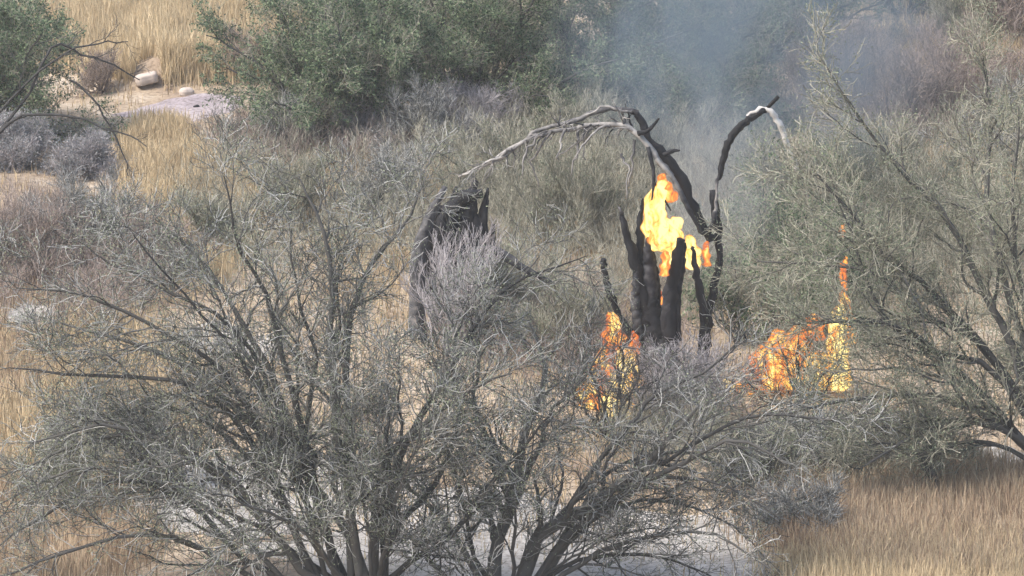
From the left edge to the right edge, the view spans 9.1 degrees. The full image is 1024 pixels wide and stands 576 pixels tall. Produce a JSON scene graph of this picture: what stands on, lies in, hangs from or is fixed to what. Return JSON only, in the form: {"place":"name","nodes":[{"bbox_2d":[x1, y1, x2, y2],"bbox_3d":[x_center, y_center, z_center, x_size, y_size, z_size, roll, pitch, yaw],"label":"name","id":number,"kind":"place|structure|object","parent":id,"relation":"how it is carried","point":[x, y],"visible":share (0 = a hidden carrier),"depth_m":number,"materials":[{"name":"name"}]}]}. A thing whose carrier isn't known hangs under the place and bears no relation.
{"place":"outdoors","nodes":[
{"label":"outdoors","id":0,"kind":"place"},
{"bbox_2d":[112,93,241,121],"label":"dirt path","id":1,"kind":"structure","parent":0,"point":[187,103],"depth_m":141.11,"materials":[{"name":"grey soil"}]},
{"bbox_2d":[15,0,452,304],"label":"dry grass","id":2,"kind":"structure","parent":0,"point":[163,28],"depth_m":143.52,"materials":[{"name":"beige plant"}]},
{"bbox_2d":[0,0,1023,575],"bbox_3d":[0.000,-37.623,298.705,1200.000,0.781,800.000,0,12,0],"label":"ground","id":3,"kind":"structure","parent":0,"point":[152,92],"depth_m":119.18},
{"bbox_2d":[0,98,57,172],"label":"desert shrub","id":4,"kind":"object","parent":3,"relation":"on","point":[21,145],"visible":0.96,"depth_m":134.36,"materials":[{"name":"grey plant"}]},
{"bbox_2d":[1,300,70,332],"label":"sand patch","id":5,"kind":"object","parent":3,"relation":"on","point":[16,312],"visible":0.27,"depth_m":120.31,"materials":[{"name":"grey sand"}]},
{"bbox_2d":[0,186,95,287],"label":"desert shrub","id":6,"kind":"object","parent":3,"relation":"on","point":[34,222],"visible":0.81,"depth_m":122.34,"materials":[{"name":"grey plant"}]},
{"bbox_2d":[0,411,117,508],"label":"desert shrub","id":7,"kind":"object","parent":3,"relation":"on","point":[56,471],"visible":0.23,"depth_m":105.16,"materials":[{"name":"green plant"}]},
{"bbox_2d":[0,0,132,156],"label":"desert tree","id":8,"kind":"object","parent":3,"relation":"on","point":[21,38],"visible":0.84,"depth_m":137.19,"materials":[{"name":"green plant"}]},
{"bbox_2d":[0,14,151,181],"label":"dead tree","id":9,"kind":"object","parent":3,"relation":"on","point":[6,124],"visible":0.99,"depth_m":128.85,"materials":[{"name":"wood"}]},
{"bbox_2d":[6,154,154,269],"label":"desert shrub","id":10,"kind":"object","parent":3,"relation":"on","point":[69,183],"visible":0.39,"depth_m":124.42,"materials":[{"name":"grey plant"}]},
{"bbox_2d":[29,118,134,181],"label":"desert shrub","id":11,"kind":"object","parent":3,"relation":"on","point":[90,155],"visible":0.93,"depth_m":133.65,"materials":[{"name":"grey plant"}]},
{"bbox_2d":[67,44,122,98],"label":"desert shrub","id":12,"kind":"object","parent":3,"relation":"on","point":[97,73],"visible":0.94,"depth_m":143.16,"materials":[{"name":"brown plant"}]},
{"bbox_2d":[135,71,158,85],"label":"rock","id":13,"kind":"object","parent":3,"relation":"on","point":[147,78],"visible":0.98,"depth_m":143.16,"materials":[{"name":"beige stone"}]},
{"bbox_2d":[71,381,233,488],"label":"desert shrub","id":14,"kind":"object","parent":3,"relation":"on","point":[157,429],"visible":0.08,"depth_m":107.28,"materials":[{"name":"green plant"}]},
{"bbox_2d":[117,198,224,290],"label":"desert shrub","id":15,"kind":"object","parent":3,"relation":"on","point":[153,228],"visible":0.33,"depth_m":122.45,"materials":[{"name":"green plant"}]},
{"bbox_2d":[179,87,193,95],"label":"rock","id":16,"kind":"object","parent":3,"relation":"on","point":[185,91],"visible":1,"depth_m":142.23,"materials":[{"name":"beige stone"}]},
{"bbox_2d":[143,320,286,361],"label":"sand patch","id":17,"kind":"object","parent":3,"relation":"on","point":[262,349],"visible":0.13,"depth_m":117.69,"materials":[{"name":"beige sand"}]},
{"bbox_2d":[165,181,271,257],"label":"desert shrub","id":18,"kind":"object","parent":3,"relation":"on","point":[201,217],"visible":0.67,"depth_m":125.29,"materials":[{"name":"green plant"}]},
{"bbox_2d":[199,101,254,145],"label":"desert shrub","id":19,"kind":"object","parent":3,"relation":"on","point":[233,110],"visible":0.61,"depth_m":136.35,"materials":[{"name":"grey plant"}]},
{"bbox_2d":[220,21,282,68],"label":"desert shrub","id":20,"kind":"object","parent":3,"relation":"on","point":[236,44],"visible":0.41,"depth_m":143.89,"materials":[{"name":"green plant"}]},
{"bbox_2d":[130,455,430,538],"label":"sand patch","id":21,"kind":"object","parent":3,"relation":"on","point":[246,514],"visible":0.09,"depth_m":105.67,"materials":[{"name":"grey sand"}]},
{"bbox_2d":[246,85,353,154],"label":"desert shrub","id":22,"kind":"object","parent":3,"relation":"on","point":[324,122],"visible":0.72,"depth_m":135.63,"materials":[{"name":"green plant"}]},
{"bbox_2d":[256,147,373,231],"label":"desert shrub","id":23,"kind":"object","parent":3,"relation":"on","point":[293,184],"visible":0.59,"depth_m":127.84,"materials":[{"name":"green plant"}]},
{"bbox_2d":[0,96,643,575],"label":"mesquite tree","id":24,"kind":"object","parent":3,"relation":"on","point":[348,400],"visible":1,"depth_m":98.57,"materials":[{"name":"grey plant"}]},
{"bbox_2d":[188,0,493,141],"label":"desert tree","id":25,"kind":"object","parent":3,"relation":"on","point":[341,71],"visible":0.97,"depth_m":135.99,"materials":[{"name":"green plant"}]},
{"bbox_2d":[325,96,400,148],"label":"desert shrub","id":26,"kind":"object","parent":3,"relation":"on","point":[363,117],"visible":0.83,"depth_m":135.87,"materials":[{"name":"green plant"}]},
{"bbox_2d":[239,0,523,44],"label":"desert tree","id":27,"kind":"object","parent":3,"relation":"on","point":[379,2],"visible":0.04,"depth_m":147.91,"materials":[{"name":"green plant"}]},
{"bbox_2d":[328,131,434,220],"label":"desert shrub","id":28,"kind":"object","parent":3,"relation":"on","point":[376,182],"visible":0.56,"depth_m":128.38,"materials":[{"name":"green plant"}]},
{"bbox_2d":[342,70,500,154],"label":"desert shrub","id":29,"kind":"object","parent":3,"relation":"on","point":[430,105],"visible":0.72,"depth_m":134.82,"materials":[{"name":"grey plant"}]},
{"bbox_2d":[395,216,514,356],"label":"desert shrub","id":30,"kind":"object","parent":3,"relation":"on","point":[446,256],"visible":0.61,"depth_m":116.74,"materials":[{"name":"grey plant"}]},
{"bbox_2d":[277,0,649,143],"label":"desert tree","id":31,"kind":"object","parent":3,"relation":"on","point":[520,40],"visible":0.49,"depth_m":137.75,"materials":[{"name":"green plant"}]},
{"bbox_2d":[402,70,534,148],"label":"desert shrub","id":32,"kind":"object","parent":3,"relation":"on","point":[458,90],"visible":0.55,"depth_m":136.55,"materials":[{"name":"grey plant"}]},
{"bbox_2d":[408,180,562,342],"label":"burnt stump","id":33,"kind":"object","parent":3,"relation":"on","point":[475,218],"visible":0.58,"depth_m":118.15,"materials":[{"name":"brown wood"}]},
{"bbox_2d":[0,215,1023,575],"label":"grass","id":34,"kind":"structure","parent":3,"relation":"on","point":[994,499],"depth_m":103.45,"materials":[{"name":"beige plant"}]},
{"bbox_2d":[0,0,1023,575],"bbox_3d":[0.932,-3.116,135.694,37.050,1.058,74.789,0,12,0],"label":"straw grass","id":35,"kind":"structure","parent":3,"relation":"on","point":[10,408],"depth_m":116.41,"materials":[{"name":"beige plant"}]},
{"bbox_2d":[0,0,1023,386],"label":"grey brush","id":36,"kind":"object","parent":3,"relation":"on","point":[248,128],"visible":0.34,"depth_m":128.29,"materials":[{"name":"grey plant"}]},
{"bbox_2d":[411,102,620,213],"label":"desert shrub","id":37,"kind":"object","parent":3,"relation":"on","point":[527,129],"visible":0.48,"depth_m":128.48,"materials":[{"name":"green plant"}]},
{"bbox_2d":[243,487,793,575],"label":"sand patch","id":38,"kind":"object","parent":3,"relation":"on","point":[506,568],"visible":0.23,"depth_m":102.79,"materials":[{"name":"grey sand"}]},
{"bbox_2d":[738,467,851,545],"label":"desert shrub","id":39,"kind":"object","parent":38,"relation":"on","point":[828,499],"visible":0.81,"depth_m":102.91,"materials":[{"name":"grey plant"}]},
{"bbox_2d":[483,233,559,330],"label":"desert shrub","id":40,"kind":"object","parent":3,"relation":"on","point":[509,291],"visible":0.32,"depth_m":119.41,"materials":[{"name":"green plant"}]},
{"bbox_2d":[480,255,631,363],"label":"desert shrub","id":41,"kind":"object","parent":3,"relation":"on","point":[559,311],"visible":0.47,"depth_m":116.70,"materials":[{"name":"green plant"}]},
{"bbox_2d":[478,126,651,253],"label":"desert shrub","id":42,"kind":"object","parent":3,"relation":"on","point":[574,190],"visible":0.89,"depth_m":125.40,"materials":[{"name":"green plant"}]},
{"bbox_2d":[432,0,731,143],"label":"desert tree","id":43,"kind":"object","parent":3,"relation":"on","point":[642,21],"visible":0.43,"depth_m":139.00,"materials":[{"name":"green plant"}]},
{"bbox_2d":[529,75,635,154],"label":"desert shrub","id":44,"kind":"object","parent":3,"relation":"on","point":[556,108],"visible":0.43,"depth_m":134.77,"materials":[{"name":"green plant"}]},
{"bbox_2d":[148,53,1023,494],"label":"olive brush","id":45,"kind":"object","parent":3,"relation":"on","point":[644,179],"visible":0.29,"depth_m":127.11,"materials":[{"name":"plant"}]},
{"bbox_2d":[480,300,712,451],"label":"desert shrub","id":46,"kind":"object","parent":3,"relation":"on","point":[620,395],"visible":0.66,"depth_m":109.46,"materials":[{"name":"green plant"}]},
{"bbox_2d":[294,250,907,575],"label":"mesquite tree","id":47,"kind":"object","parent":3,"relation":"on","point":[603,503],"visible":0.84,"depth_m":99.70,"materials":[{"name":"grey plant"}]},
{"bbox_2d":[575,312,642,416],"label":"fire","id":48,"kind":"object","parent":3,"relation":"on","point":[609,339],"visible":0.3,"depth_m":112.15,"materials":[{"name":"orange"}]},
{"bbox_2d":[451,95,809,398],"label":"burning tree","id":49,"kind":"object","parent":3,"relation":"on","point":[662,321],"visible":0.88,"depth_m":113.09,"materials":[{"name":"brown wood"}]},
{"bbox_2d":[640,173,710,304],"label":"fire","id":50,"kind":"object","parent":49,"relation":"on","point":[661,231],"visible":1,"depth_m":112.90,"materials":[{"name":"yellow"}]},
{"bbox_2d":[565,322,738,426],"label":"desert shrub","id":51,"kind":"object","parent":3,"relation":"on","point":[675,362],"visible":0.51,"depth_m":111.01,"materials":[{"name":"grey plant"}]},
{"bbox_2d":[590,94,722,183],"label":"desert shrub","id":52,"kind":"object","parent":3,"relation":"on","point":[680,125],"visible":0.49,"depth_m":132.04,"materials":[{"name":"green plant"}]},
{"bbox_2d":[534,0,796,106],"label":"desert tree","id":53,"kind":"object","parent":3,"relation":"on","point":[729,25],"visible":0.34,"depth_m":140.14,"materials":[{"name":"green plant"}]},
{"bbox_2d":[624,331,770,427],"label":"desert shrub","id":54,"kind":"object","parent":3,"relation":"on","point":[705,359],"visible":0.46,"depth_m":111.33,"materials":[{"name":"grey plant"}]},
{"bbox_2d":[639,29,819,145],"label":"desert tree","id":55,"kind":"object","parent":3,"relation":"on","point":[693,80],"visible":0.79,"depth_m":137.08,"materials":[{"name":"grey plant"}]},
{"bbox_2d":[681,119,812,197],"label":"desert shrub","id":56,"kind":"object","parent":3,"relation":"on","point":[741,147],"visible":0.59,"depth_m":130.50,"materials":[{"name":"grey plant"}]},
{"bbox_2d":[686,416,807,496],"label":"desert shrub","id":57,"kind":"object","parent":3,"relation":"on","point":[737,454],"visible":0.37,"depth_m":106.03,"materials":[{"name":"green plant"}]},
{"bbox_2d":[681,224,837,341],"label":"desert shrub","id":58,"kind":"object","parent":3,"relation":"on","point":[732,304],"visible":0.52,"depth_m":117.36,"materials":[{"name":"green plant"}]},
{"bbox_2d":[667,126,900,281],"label":"desert shrub","id":59,"kind":"object","parent":3,"relation":"on","point":[762,208],"visible":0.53,"depth_m":121.30,"materials":[{"name":"green plant"}]},
{"bbox_2d":[664,0,912,64],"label":"desert tree","id":60,"kind":"object","parent":3,"relation":"on","point":[797,4],"visible":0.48,"depth_m":146.65,"materials":[{"name":"grey plant"}]},
{"bbox_2d":[726,225,857,395],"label":"fire","id":61,"kind":"object","parent":3,"relation":"on","point":[768,381],"visible":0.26,"depth_m":113.33,"materials":[{"name":"orange"}]},
{"bbox_2d":[715,299,870,420],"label":"desert shrub","id":62,"kind":"object","parent":3,"relation":"on","point":[796,362],"visible":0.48,"depth_m":111.22,"materials":[{"name":"green plant"}]},
{"bbox_2d":[741,403,846,469],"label":"desert shrub","id":63,"kind":"object","parent":3,"relation":"on","point":[767,425],"visible":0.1,"depth_m":108.59,"materials":[{"name":"green plant"}]},
{"bbox_2d":[733,203,914,329],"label":"desert shrub","id":64,"kind":"object","parent":3,"relation":"on","point":[848,277],"visible":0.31,"depth_m":118.22,"materials":[{"name":"green plant"}]},
{"bbox_2d":[772,3,901,108],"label":"desert shrub","id":65,"kind":"object","parent":3,"relation":"on","point":[840,36],"visible":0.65,"depth_m":140.47,"materials":[{"name":"grey plant"}]},
{"bbox_2d":[678,0,1023,503],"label":"palo verde tree","id":66,"kind":"object","parent":3,"relation":"on","point":[1000,420],"visible":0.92,"depth_m":105.54,"materials":[{"name":"green plant"}]},
{"bbox_2d":[774,115,927,212],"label":"desert shrub","id":67,"kind":"object","parent":3,"relation":"on","point":[861,147],"visible":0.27,"depth_m":128.61,"materials":[{"name":"green plant"}]},
{"bbox_2d":[792,395,914,482],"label":"desert shrub","id":68,"kind":"object","parent":3,"relation":"on","point":[819,450],"visible":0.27,"depth_m":107.33,"materials":[{"name":"green plant"}]},
{"bbox_2d":[723,514,1023,575],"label":"straw coloured grass","id":69,"kind":"structure","parent":3,"relation":"on","point":[833,570],"depth_m":100.53,"materials":[{"name":"beige plant"}]},
{"bbox_2d":[835,0,931,15],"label":"desert tree","id":70,"kind":"object","parent":3,"relation":"on","point":[914,6],"visible":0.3,"depth_m":153.29,"materials":[{"name":"grey plant"}]},
{"bbox_2d":[781,0,1023,189],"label":"golden grass","id":71,"kind":"structure","parent":3,"relation":"on","point":[906,3],"depth_m":147.11,"materials":[{"name":"beige plant"}]},
{"bbox_2d":[822,26,1005,144],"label":"desert shrub","id":72,"kind":"object","parent":3,"relation":"on","point":[907,82],"visible":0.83,"depth_m":136.69,"materials":[{"name":"grey plant"}]},
{"bbox_2d":[853,378,1002,471],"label":"desert shrub","id":73,"kind":"object","parent":3,"relation":"on","point":[981,432],"visible":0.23,"depth_m":107.69,"materials":[{"name":"green plant"}]},
{"bbox_2d":[844,130,1019,255],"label":"desert shrub","id":74,"kind":"object","parent":3,"relation":"on","point":[938,175],"visible":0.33,"depth_m":125.20,"materials":[{"name":"green plant"}]},
{"bbox_2d":[888,0,1002,43],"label":"desert shrub","id":75,"kind":"object","parent":3,"relation":"on","point":[937,5],"visible":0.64,"depth_m":147.68,"materials":[{"name":"grey plant"}]},
{"bbox_2d":[887,445,1023,477],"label":"sand patch","id":76,"kind":"object","parent":3,"relation":"on","point":[1000,454],"visible":0.02,"depth_m":109.50,"materials":[{"name":"beige sand"}]},
{"bbox_2d":[917,438,937,484],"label":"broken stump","id":77,"kind":"object","parent":76,"relation":"on","point":[930,472],"visible":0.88,"depth_m":106.08,"materials":[{"name":"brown wood"}]},
{"bbox_2d":[895,1,1023,111],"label":"desert shrub","id":78,"kind":"object","parent":3,"relation":"on","point":[1008,60],"visible":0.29,"depth_m":140.47,"materials":[{"name":"grey plant"}]},
{"bbox_2d":[914,68,1023,166],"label":"desert shrub","id":79,"kind":"object","parent":3,"relation":"on","point":[993,131],"visible":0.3,"depth_m":133.39,"materials":[{"name":"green plant"}]},
{"bbox_2d":[915,159,1023,278],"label":"desert shrub","id":80,"kind":"object","parent":3,"relation":"on","point":[965,219],"visible":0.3,"depth_m":122.92,"materials":[{"name":"green plant"}]},
{"bbox_2d":[962,0,1023,47],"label":"desert shrub","id":81,"kind":"object","parent":3,"relation":"on","point":[1016,8],"visible":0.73,"depth_m":147.49,"materials":[{"name":"grey plant"}]}
]}

